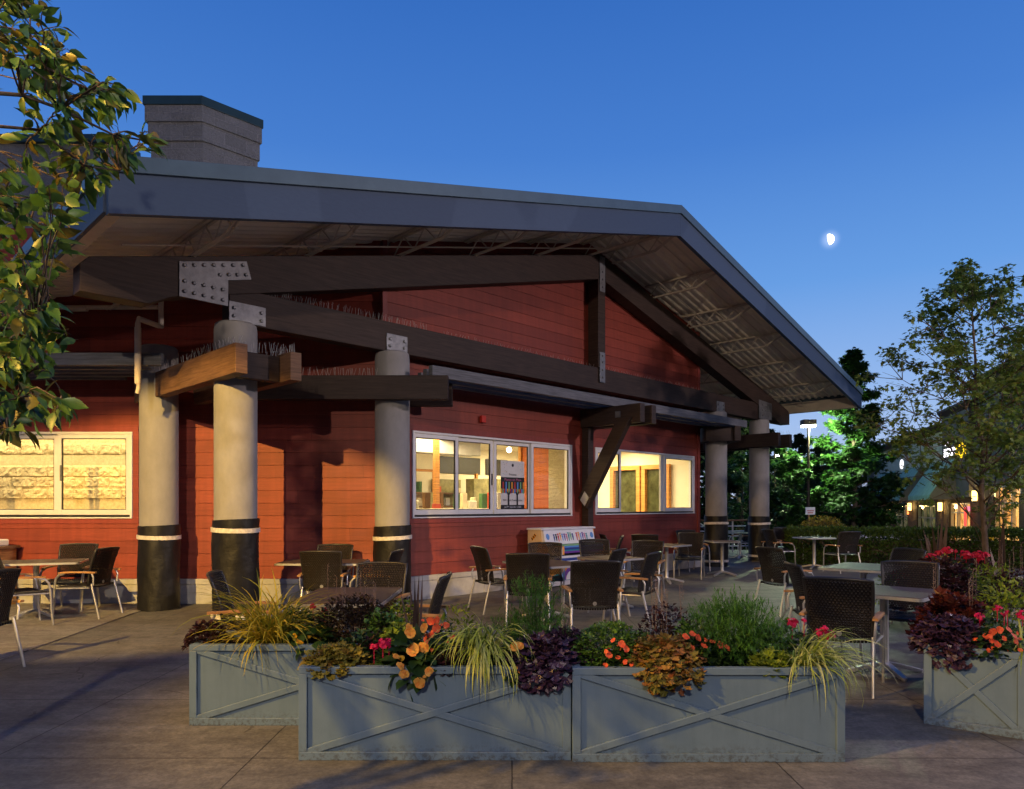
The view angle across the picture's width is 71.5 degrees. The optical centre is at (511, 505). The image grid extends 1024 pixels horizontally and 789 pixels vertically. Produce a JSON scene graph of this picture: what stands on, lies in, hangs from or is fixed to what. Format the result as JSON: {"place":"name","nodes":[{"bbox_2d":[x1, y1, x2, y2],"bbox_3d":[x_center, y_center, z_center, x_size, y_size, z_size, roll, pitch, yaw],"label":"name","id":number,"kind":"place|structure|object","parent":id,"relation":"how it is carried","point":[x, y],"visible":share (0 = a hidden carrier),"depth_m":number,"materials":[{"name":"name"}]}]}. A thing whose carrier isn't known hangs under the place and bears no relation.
{"place":"outdoors","nodes":[
{"label":"outdoors","id":0,"kind":"place"},
{"bbox_2d":[0,603,140,659],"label":"walkway","id":1,"kind":"structure","parent":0,"point":[35,632],"depth_m":9.08,"materials":[{"name":"concrete"}]},
{"bbox_2d":[0,539,20,604],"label":"waste stand","id":2,"kind":"object","parent":1,"relation":"on","point":[7,551],"visible":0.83,"depth_m":10.62,"materials":[{"name":"brown wood"}]},
{"bbox_2d":[0,558,53,624],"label":"patio chair","id":3,"kind":"object","parent":1,"relation":"on","point":[29,591],"visible":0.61,"depth_m":8.84,"materials":[{"name":"metal"}]},
{"bbox_2d":[2,558,88,619],"bbox_3d":[-6.420,1.127,9.600,1.128,0.742,0.758,0,0,-22],"label":"patio table","id":4,"kind":"object","parent":1,"relation":"on","point":[36,563],"visible":0.73,"depth_m":9.53,"materials":[{"name":"metal"}]},
{"bbox_2d":[40,543,100,611],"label":"patio chair","id":5,"kind":"object","parent":1,"relation":"on","point":[79,550],"visible":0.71,"depth_m":10.45,"materials":[{"name":"black wicker"}]},
{"bbox_2d":[53,546,122,618],"bbox_3d":[-5.724,1.031,9.619,0.647,0.939,0.604,0,0,2],"label":"patio chair","id":6,"kind":"object","parent":1,"relation":"on","point":[108,556],"visible":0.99,"depth_m":9.51,"materials":[{"name":"wicker"}]},
{"bbox_2d":[0,550,1023,788],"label":"patio","id":7,"kind":"structure","parent":0,"point":[105,706],"depth_m":4.60,"materials":[{"name":"concrete"}]},
{"bbox_2d":[0,568,25,666],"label":"patio chair","id":8,"kind":"object","parent":7,"relation":"on","point":[6,594],"visible":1,"depth_m":6.59,"materials":[{"name":"wicker"}]},
{"bbox_2d":[0,0,168,448],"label":"cherry tree","id":9,"kind":"object","parent":7,"relation":"on","point":[51,72],"visible":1,"depth_m":3.27,"materials":[{"name":"green plant"}]},
{"bbox_2d":[206,570,282,631],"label":"patio chair","id":10,"kind":"object","parent":7,"relation":"on","point":[213,576],"visible":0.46,"depth_m":6.29,"materials":[{"name":"wicker"}]},
{"bbox_2d":[189,631,429,725],"bbox_3d":[-1.406,1.234,5.150,1.610,0.553,0.560,0,0,0],"label":"planter box","id":11,"kind":"object","parent":7,"relation":"on","point":[230,694],"visible":0.46,"depth_m":4.89,"materials":[{"name":"blue paint"}]},
{"bbox_2d":[181,619,230,649],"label":"plum leaf plant","id":12,"kind":"object","parent":11,"relation":"in","point":[188,639],"visible":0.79,"depth_m":5.02,"materials":[{"name":"purple plant"}]},
{"bbox_2d":[172,567,348,674],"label":"ornamental grass","id":13,"kind":"object","parent":11,"relation":"in","point":[263,625],"depth_m":5.01,"materials":[{"name":"plant"}]},
{"bbox_2d":[271,602,318,642],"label":"filler plant","id":14,"kind":"object","parent":11,"relation":"in","point":[307,616],"visible":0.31,"depth_m":5.17,"materials":[{"name":"green plant"}]},
{"bbox_2d":[283,622,338,659],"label":"begonia plant","id":15,"kind":"object","parent":11,"relation":"in","point":[298,635],"visible":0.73,"depth_m":4.92,"materials":[{"name":"green plant"}]},
{"bbox_2d":[306,564,398,642],"bbox_3d":[-1.144,0.720,5.167,0.714,0.618,0.489,0,0,0],"label":"bronze shrub","id":16,"kind":"object","parent":11,"relation":"on","point":[341,610],"visible":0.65,"depth_m":5.11,"materials":[{"name":"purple plant"}]},
{"bbox_2d":[358,607,403,639],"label":"filler plant","id":17,"kind":"object","parent":11,"relation":"in","point":[378,613],"visible":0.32,"depth_m":4.99,"materials":[{"name":"green plant"}]},
{"bbox_2d":[378,598,427,637],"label":"yellow green shrub","id":18,"kind":"object","parent":11,"relation":"on","point":[407,609],"visible":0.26,"depth_m":5.17,"materials":[{"name":"green plant"}]},
{"bbox_2d":[399,568,427,636],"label":"sword leaf plant","id":19,"kind":"object","parent":11,"relation":"on","point":[416,618],"visible":0.69,"depth_m":5.01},
{"bbox_2d":[274,559,369,614],"bbox_3d":[-2.580,1.139,9.750,1.128,0.742,0.758,0,0,0],"label":"patio table","id":20,"kind":"object","parent":7,"relation":"on","point":[345,562],"visible":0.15,"depth_m":9.52,"materials":[{"name":"metal"}]},
{"bbox_2d":[297,550,351,610],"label":"patio chair","id":21,"kind":"object","parent":7,"relation":"on","point":[320,577],"visible":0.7,"depth_m":9.10,"materials":[{"name":"wicker"}]},
{"bbox_2d":[306,543,353,593],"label":"patio chair","id":22,"kind":"object","parent":7,"relation":"on","point":[346,554],"visible":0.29,"depth_m":10.57,"materials":[{"name":"wicker"}]},
{"bbox_2d":[285,587,401,630],"bbox_3d":[-1.400,1.139,6.100,0.758,0.742,1.128,0,0,0],"label":"patio table","id":23,"kind":"object","parent":7,"relation":"on","point":[384,595],"visible":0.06,"depth_m":6.11,"materials":[{"name":"metal"}]},
{"bbox_2d":[336,561,409,627],"bbox_3d":[-1.347,1.043,6.976,0.604,0.939,0.647,0,0,6],"label":"patio chair","id":24,"kind":"object","parent":7,"relation":"on","point":[390,571],"visible":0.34,"depth_m":7.21,"materials":[{"name":"wicker"}]},
{"bbox_2d":[377,571,451,634],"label":"patio chair","id":25,"kind":"object","parent":7,"relation":"on","point":[437,605],"visible":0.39,"depth_m":5.87,"materials":[{"name":"wicker"}]},
{"bbox_2d":[0,95,862,625],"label":"restaurant building","id":26,"kind":"structure","parent":7,"relation":"on","point":[262,369],"depth_m":10.89,"materials":[{"name":"red"}]},
{"bbox_2d":[0,432,132,518],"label":"window","id":27,"kind":"structure","parent":26,"relation":"in","point":[58,512],"depth_m":10.87,"materials":[{"name":"white plastic"}]},
{"bbox_2d":[412,430,572,517],"bbox_3d":[-0.238,-0.485,12.639,0.155,1.390,3.890,0,0,45],"label":"window","id":28,"kind":"structure","parent":26,"relation":"in","point":[492,511],"depth_m":12.52,"materials":[{"name":"white plastic"}]},
{"bbox_2d":[501,460,523,508],"bbox_3d":[0.014,-0.355,12.894,0.006,0.890,0.604,0,0,45],"label":"event poster","id":29,"kind":"object","parent":26,"relation":"attached to","point":[512,484],"visible":1,"depth_m":12.89,"materials":[{"name":"paper"}]},
{"bbox_2d":[595,447,694,514],"bbox_3d":[3.011,-0.490,15.888,0.155,1.380,3.840,0,0,45],"label":"window","id":30,"kind":"structure","parent":26,"relation":"in","point":[691,509],"depth_m":16.30,"materials":[{"name":"white glass"}]},
{"bbox_2d":[298,648,570,759],"bbox_3d":[-0.457,1.234,4.485,1.612,0.553,0.560,0,0,0],"label":"planter box","id":31,"kind":"object","parent":7,"relation":"on","point":[362,712],"visible":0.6,"depth_m":4.23,"materials":[{"name":"blue paint"}]},
{"bbox_2d":[297,640,373,680],"bbox_3d":[-1.065,0.933,4.368,0.470,0.212,0.428,0,0,0],"label":"gold heuchera","id":32,"kind":"object","parent":31,"relation":"in","point":[342,655],"visible":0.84,"depth_m":4.27,"materials":[{"name":"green plant"}]},
{"bbox_2d":[335,627,384,664],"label":"filler plant","id":33,"kind":"object","parent":31,"relation":"in","point":[360,637],"visible":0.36,"depth_m":4.46,"materials":[{"name":"green plant"}]},
{"bbox_2d":[367,638,406,664],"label":"geranium plant","id":34,"kind":"object","parent":31,"relation":"in","point":[382,643],"visible":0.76,"depth_m":4.30,"materials":[{"name":"pink plant"}]},
{"bbox_2d":[376,623,453,701],"bbox_3d":[-0.575,0.951,4.359,0.484,0.496,0.498,0,0,-39],"label":"begonia plant","id":35,"kind":"object","parent":31,"relation":"in","point":[407,638],"visible":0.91,"depth_m":4.21,"materials":[{"name":"orange plant"}]},
{"bbox_2d":[413,616,464,664],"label":"impatiens plant","id":36,"kind":"object","parent":31,"relation":"in","point":[437,626],"visible":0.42,"depth_m":4.42,"materials":[{"name":"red plant"}]},
{"bbox_2d":[431,644,468,676],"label":"plum leaf plant","id":37,"kind":"object","parent":31,"relation":"in","point":[442,663],"visible":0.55,"depth_m":4.27,"materials":[{"name":"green plant"}]},
{"bbox_2d":[438,603,482,659],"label":"yellow green shrub","id":38,"kind":"object","parent":31,"relation":"in","point":[456,618],"visible":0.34,"depth_m":4.63,"materials":[{"name":"green plant"}]},
{"bbox_2d":[421,621,542,701],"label":"ornamental grass","id":39,"kind":"object","parent":31,"relation":"in","point":[480,644],"depth_m":4.15,"materials":[{"name":"plant"}]},
{"bbox_2d":[493,639,536,687],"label":"begonia plant","id":40,"kind":"object","parent":31,"relation":"in","point":[520,644],"visible":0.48,"depth_m":4.23,"materials":[{"name":"orange plant"}]},
{"bbox_2d":[492,570,575,643],"bbox_3d":[0.146,0.711,4.595,0.553,0.594,0.437,0,0,0],"label":"feathery plant","id":41,"kind":"object","parent":31,"relation":"in","point":[539,622],"visible":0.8,"depth_m":4.58,"materials":[{"name":"green plant"}]},
{"bbox_2d":[500,630,580,695],"bbox_3d":[0.173,0.947,4.341,0.532,0.374,0.482,0,0,0],"label":"purple heuchera","id":42,"kind":"object","parent":31,"relation":"in","point":[551,654],"visible":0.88,"depth_m":4.20,"materials":[{"name":"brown plant"}]},
{"bbox_2d":[467,546,523,614],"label":"patio chair","id":43,"kind":"object","parent":7,"relation":"on","point":[483,563],"visible":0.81,"depth_m":9.97,"materials":[{"name":"wicker"}]},
{"bbox_2d":[503,553,551,630],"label":"patio chair","id":44,"kind":"object","parent":7,"relation":"on","point":[537,562],"visible":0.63,"depth_m":8.64,"materials":[{"name":"wicker"}]},
{"bbox_2d":[502,559,570,621],"bbox_3d":[0.470,1.139,9.550,0.758,0.742,1.128,0,0,-33],"label":"patio table","id":45,"kind":"object","parent":7,"relation":"on","point":[555,564],"visible":0.36,"depth_m":9.49,"materials":[{"name":"metal"}]},
{"bbox_2d":[526,542,564,607],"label":"patio chair","id":46,"kind":"object","parent":7,"relation":"on","point":[556,553],"visible":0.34,"depth_m":11.01,"materials":[{"name":"wicker"}]},
{"bbox_2d":[527,526,604,590],"bbox_3d":[1.026,0.963,13.252,0.615,1.095,1.540,0,0,45],"label":"painted piano","id":47,"kind":"object","parent":7,"relation":"on","point":[568,538],"visible":0.41,"depth_m":12.99,"materials":[{"name":"wood"}]},
{"bbox_2d":[561,560,623,638],"bbox_3d":[0.862,1.043,7.724,0.604,0.939,0.647,0,0,-4],"label":"patio chair","id":48,"kind":"object","parent":7,"relation":"on","point":[590,576],"visible":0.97,"depth_m":7.50,"materials":[{"name":"wicker"}]},
{"bbox_2d":[578,539,618,598],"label":"patio chair","id":49,"kind":"object","parent":7,"relation":"on","point":[593,546],"visible":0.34,"depth_m":12.02,"materials":[{"name":"wicker"}]},
{"bbox_2d":[573,548,630,620],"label":"patio chair","id":50,"kind":"object","parent":7,"relation":"on","point":[617,555],"visible":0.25,"depth_m":9.43,"materials":[{"name":"wicker"}]},
{"bbox_2d":[602,551,662,629],"bbox_3d":[1.543,1.043,8.987,0.647,0.939,0.604,0,0,30],"label":"patio chair","id":51,"kind":"object","parent":7,"relation":"on","point":[646,573],"visible":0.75,"depth_m":8.78,"materials":[{"name":"wicker"}]},
{"bbox_2d":[623,540,665,601],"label":"patio chair","id":52,"kind":"object","parent":7,"relation":"on","point":[651,547],"visible":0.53,"depth_m":11.64,"materials":[{"name":"wicker"}]},
{"bbox_2d":[649,543,691,583],"bbox_3d":[3.020,1.139,13.900,0.728,0.742,0.728,0,0,-45],"label":"patio table","id":53,"kind":"object","parent":7,"relation":"on","point":[667,578],"visible":0.67,"depth_m":13.87,"materials":[{"name":"metal"}]},
{"bbox_2d":[673,532,705,579],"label":"patio chair","id":54,"kind":"object","parent":7,"relation":"on","point":[696,548],"visible":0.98,"depth_m":14.95,"materials":[{"name":"wicker"}]},
{"bbox_2d":[571,649,844,761],"bbox_3d":[1.156,1.234,4.455,1.602,0.553,0.560,0,0,0],"label":"planter box","id":55,"kind":"object","parent":7,"relation":"on","point":[730,713],"visible":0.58,"depth_m":4.20,"materials":[{"name":"blue paint"}]},
{"bbox_2d":[545,606,593,665],"bbox_3d":[0.341,0.841,4.539,0.404,0.406,0.324,0,0,0],"label":"purple heuchera","id":56,"kind":"object","parent":55,"relation":"in","point":[571,637],"visible":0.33,"depth_m":4.51,"materials":[{"name":"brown plant"}]},
{"bbox_2d":[569,619,644,665],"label":"boxwood shrub","id":57,"kind":"object","parent":55,"relation":"in","point":[608,628],"visible":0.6,"depth_m":4.38,"materials":[{"name":"green plant"}]},
{"bbox_2d":[590,638,632,667],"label":"impatiens plant","id":58,"kind":"object","parent":55,"relation":"in","point":[622,647],"visible":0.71,"depth_m":4.23,"materials":[{"name":"orange plant"}]},
{"bbox_2d":[618,632,706,696],"bbox_3d":[0.911,0.940,4.295,0.550,0.363,0.514,0,0,0],"label":"amber heuchera","id":59,"kind":"object","parent":55,"relation":"on","point":[666,651],"visible":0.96,"depth_m":4.16,"materials":[{"name":"orange plant"}]},
{"bbox_2d":[636,574,697,645],"bbox_3d":[0.993,0.717,4.601,0.486,0.623,0.266,0,0,0],"label":"bronze shrub","id":60,"kind":"object","parent":55,"relation":"on","point":[663,625],"visible":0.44,"depth_m":4.58,"materials":[{"name":"brown plant"}]},
{"bbox_2d":[680,630,737,665],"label":"impatiens plant","id":61,"kind":"object","parent":55,"relation":"in","point":[701,641],"visible":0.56,"depth_m":4.30,"materials":[{"name":"green plant"}]},
{"bbox_2d":[676,584,796,665],"bbox_3d":[1.392,0.747,4.454,0.822,0.523,0.619,0,0,0],"label":"feathery plant","id":62,"kind":"object","parent":55,"relation":"on","point":[721,617],"visible":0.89,"depth_m":4.41,"materials":[{"name":"green plant"}]},
{"bbox_2d":[743,645,793,678],"bbox_3d":[1.549,0.935,4.277,0.312,0.187,0.256,0,0,0],"label":"lime heuchera","id":63,"kind":"object","parent":55,"relation":"in","point":[764,657],"visible":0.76,"depth_m":4.25,"materials":[{"name":"green plant"}]},
{"bbox_2d":[759,616,811,661],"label":"filler plant","id":64,"kind":"object","parent":55,"relation":"in","point":[786,620],"visible":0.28,"depth_m":4.51,"materials":[{"name":"green plant"}]},
{"bbox_2d":[783,618,835,664],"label":"geranium plant","id":65,"kind":"object","parent":55,"relation":"in","point":[793,622],"visible":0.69,"depth_m":4.46,"materials":[{"name":"green plant"}]},
{"bbox_2d":[760,623,895,705],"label":"ornamental grass","id":66,"kind":"object","parent":55,"relation":"in","point":[810,657],"depth_m":4.24,"materials":[{"name":"plant"}]},
{"bbox_2d":[704,540,740,575],"bbox_3d":[4.520,1.139,15.300,0.628,0.742,0.628,0,0,0],"label":"patio table","id":67,"kind":"object","parent":7,"relation":"on","point":[721,542],"visible":1,"depth_m":15.26,"materials":[{"name":"metal"}]},
{"bbox_2d":[761,529,795,563],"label":"patio chair","id":68,"kind":"object","parent":7,"relation":"on","point":[768,534],"visible":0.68,"depth_m":17.02,"materials":[{"name":"wicker"}]},
{"bbox_2d":[754,546,813,616],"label":"patio chair","id":69,"kind":"object","parent":7,"relation":"on","point":[765,558],"visible":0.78,"depth_m":9.81,"materials":[{"name":"wicker"}]},
{"bbox_2d":[784,515,845,552],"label":"mound shrub","id":70,"kind":"object","parent":7,"relation":"on","point":[819,521],"visible":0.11,"depth_m":21.38,"materials":[{"name":"green plant"}]},
{"bbox_2d":[784,561,863,661],"bbox_3d":[3.094,1.043,7.153,0.647,0.939,0.604,0,0,6],"label":"patio chair","id":71,"kind":"object","parent":7,"relation":"on","point":[796,571],"visible":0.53,"depth_m":7.11,"materials":[{"name":"wicker"}]},
{"bbox_2d":[799,576,885,698],"bbox_3d":[2.766,1.043,5.948,0.604,0.939,0.647,0,0,33],"label":"patio chair","id":72,"kind":"object","parent":7,"relation":"on","point":[839,597],"visible":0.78,"depth_m":5.73,"materials":[{"name":"wicker"}]},
{"bbox_2d":[823,531,861,573],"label":"patio chair","id":73,"kind":"object","parent":7,"relation":"on","point":[846,539],"visible":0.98,"depth_m":15.76,"materials":[{"name":"wicker"}]},
{"bbox_2d":[818,562,905,629],"bbox_3d":[4.420,1.139,8.950,0.758,0.742,1.128,0,0,42],"label":"patio table","id":74,"kind":"object","parent":7,"relation":"on","point":[863,569],"visible":0.35,"depth_m":8.75,"materials":[{"name":"metal"}]},
{"bbox_2d":[846,585,934,681],"bbox_3d":[3.360,1.139,6.420,0.848,0.742,0.848,0,0,-45],"label":"patio table","id":75,"kind":"object","parent":7,"relation":"on","point":[884,594],"visible":0.64,"depth_m":6.38,"materials":[{"name":"metal"}]},
{"bbox_2d":[859,548,926,623],"bbox_3d":[5.045,1.043,9.408,0.647,0.939,0.604,0,0,-18],"label":"patio chair","id":76,"kind":"object","parent":7,"relation":"on","point":[897,553],"visible":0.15,"depth_m":9.53,"materials":[{"name":"wicker"}]},
{"bbox_2d":[783,524,1023,568],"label":"clipped hedge","id":77,"kind":"object","parent":7,"relation":"on","point":[874,549],"visible":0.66,"depth_m":17.52,"materials":[{"name":"green plant"}]},
{"bbox_2d":[879,560,939,646],"bbox_3d":[3.991,1.043,7.104,0.604,0.939,0.647,0,0,25],"label":"patio chair","id":78,"kind":"object","parent":7,"relation":"on","point":[901,616],"visible":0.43,"depth_m":7.31,"materials":[{"name":"wicker"}]},
{"bbox_2d":[924,619,1023,739],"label":"planter box","id":79,"kind":"object","parent":7,"relation":"on","point":[985,695],"visible":0.56,"depth_m":4.74,"materials":[{"name":"grey paint"}]},
{"bbox_2d":[907,612,990,673],"bbox_3d":[3.061,0.942,4.952,0.559,0.403,0.507,0,0,0],"label":"purple heuchera","id":80,"kind":"object","parent":79,"relation":"in","point":[940,627],"visible":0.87,"depth_m":4.85,"materials":[{"name":"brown plant"}]},
{"bbox_2d":[905,558,1001,643],"bbox_3d":[3.220,0.716,5.239,0.630,0.684,0.564,0,0,0],"label":"burgundy plant","id":81,"kind":"object","parent":79,"relation":"on","point":[947,601],"visible":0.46,"depth_m":5.21,"materials":[{"name":"red plant"}]},
{"bbox_2d":[963,575,1023,642],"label":"yellow green shrub","id":82,"kind":"object","parent":79,"relation":"on","point":[1009,595],"visible":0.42,"depth_m":5.26,"materials":[{"name":"green plant"}]},
{"bbox_2d":[966,621,1023,658],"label":"impatiens plant","id":83,"kind":"object","parent":79,"relation":"in","point":[997,629],"visible":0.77,"depth_m":4.67,"materials":[{"name":"red plant"}]},
{"bbox_2d":[967,605,1023,648],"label":"geranium plant","id":84,"kind":"object","parent":79,"relation":"in","point":[980,616],"visible":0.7,"depth_m":4.92,"materials":[{"name":"red plant"}]},
{"bbox_2d":[942,277,1023,464],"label":"maple tree","id":85,"kind":"object","parent":7,"relation":"on","point":[1019,310],"visible":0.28,"depth_m":15.20,"materials":[{"name":"green plant"}]},
{"bbox_2d":[977,576,1023,619],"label":"planting bed","id":86,"kind":"object","parent":7,"relation":"on","point":[1013,611],"depth_m":8.54,"materials":[{"name":"plant"}]},
{"bbox_2d":[916,510,947,561],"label":"sword leaf plant","id":87,"kind":"object","parent":86,"relation":"on","point":[941,542],"visible":0.34,"depth_m":10.80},
{"bbox_2d":[890,554,982,611],"bbox_3d":[5.127,0.949,8.601,1.066,0.705,0.849,0,0,0],"label":"plum shrub","id":88,"kind":"object","parent":86,"relation":"on","point":[956,584],"visible":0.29,"depth_m":8.47,"materials":[{"name":"purple plant"}]},
{"bbox_2d":[849,257,1023,571],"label":"maple tree","id":89,"kind":"object","parent":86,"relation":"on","point":[1012,440],"visible":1,"depth_m":12.22,"materials":[{"name":"green plant"}]},
{"bbox_2d":[911,546,989,594],"bbox_3d":[5.455,0.850,8.942,0.938,0.690,0.595,0,0,0],"label":"geranium plant","id":90,"kind":"object","parent":86,"relation":"on","point":[965,555],"visible":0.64,"depth_m":8.74,"materials":[{"name":"red plant"}]},
{"bbox_2d":[948,552,1010,588],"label":"plum shrub","id":91,"kind":"object","parent":86,"relation":"on","point":[971,560],"visible":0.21,"depth_m":10.73,"materials":[{"name":"purple plant"}]},
{"bbox_2d":[963,561,1023,607],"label":"yellow green shrub","id":92,"kind":"object","parent":86,"relation":"on","point":[991,570],"visible":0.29,"depth_m":8.89,"materials":[{"name":"green plant"}]},
{"bbox_2d":[972,519,1023,596],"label":"sword leaf plant","id":93,"kind":"object","parent":86,"relation":"on","point":[1001,560],"visible":0.38,"depth_m":9.71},
{"bbox_2d":[979,546,1023,613],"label":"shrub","id":94,"kind":"object","parent":86,"relation":"on","point":[1003,574],"visible":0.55,"depth_m":8.43,"materials":[{"name":"green plant"}]},
{"bbox_2d":[0,0,1023,504],"label":"sky","id":95,"kind":"structure","parent":0,"point":[893,130],"materials":[{"name":"blue"}]},
{"bbox_2d":[867,359,1023,540],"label":"shop building","id":96,"kind":"structure","parent":0,"point":[954,513],"depth_m":37.34,"materials":[{"name":"brown brick"}]},
{"bbox_2d":[918,505,934,539],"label":"window","id":97,"kind":"structure","parent":96,"relation":"in","point":[928,512],"depth_m":43.38,"materials":[{"name":"glass"}]},
{"bbox_2d":[951,503,969,539],"bbox_3d":[23.152,1.215,36.497,0.239,2.650,3.557,0,0,17],"label":"entrance door","id":98,"kind":"structure","parent":96,"relation":"in","point":[959,513],"depth_m":37.02,"materials":[{"name":"glass"}]},
{"bbox_2d":[995,485,1023,540],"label":"window","id":99,"kind":"structure","parent":96,"relation":"in","point":[1014,518],"depth_m":29.94,"materials":[{"name":"glass"}]},
{"label":"ground","id":100,"kind":"structure","parent":0,"visible":0},
{"bbox_2d":[700,419,789,548],"bbox_3d":[11.859,-1.588,37.999,5.761,8.302,5.674,0,0,0],"label":"evergreen tree","id":101,"kind":"object","parent":100,"relation":"on","point":[733,486],"visible":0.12,"depth_m":37.47,"materials":[{"name":"green plant"}]},
{"bbox_2d":[727,450,772,549],"bbox_3d":[8.668,-0.038,27.030,2.348,5.200,2.351,0,0,0],"label":"young maple","id":102,"kind":"object","parent":100,"relation":"on","point":[739,478],"visible":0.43,"depth_m":26.89,"materials":[{"name":"green plant"}]},
{"bbox_2d":[769,448,823,536],"bbox_3d":[11.729,-0.084,30.555,2.900,5.296,3.157,0,0,0],"label":"young maple","id":103,"kind":"object","parent":100,"relation":"on","point":[779,507],"visible":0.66,"depth_m":29.98,"materials":[{"name":"green plant"}]},
{"bbox_2d":[777,432,820,520],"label":"evergreen tree","id":104,"kind":"object","parent":100,"relation":"on","point":[800,439],"visible":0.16,"depth_m":63.52,"materials":[{"name":"green plant"}]},
{"bbox_2d":[800,419,816,522],"bbox_3d":[12.287,-0.487,29.500,0.540,6.094,0.429,0,0,0],"label":"street lamp","id":105,"kind":"object","parent":100,"relation":"on","point":[808,423],"visible":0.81,"depth_m":29.45,"materials":[{"name":"white"}]},
{"bbox_2d":[790,445,873,525],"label":"evergreen tree","id":106,"kind":"object","parent":100,"relation":"on","point":[817,468],"visible":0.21,"depth_m":59.53,"materials":[{"name":"green plant"}]},
{"bbox_2d":[790,347,912,532],"bbox_3d":[14.378,-2.042,30.163,4.723,9.215,4.714,0,0,0],"label":"sweetgum tree","id":107,"kind":"object","parent":100,"relation":"on","point":[835,500],"visible":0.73,"depth_m":29.55,"materials":[{"name":"green plant"}]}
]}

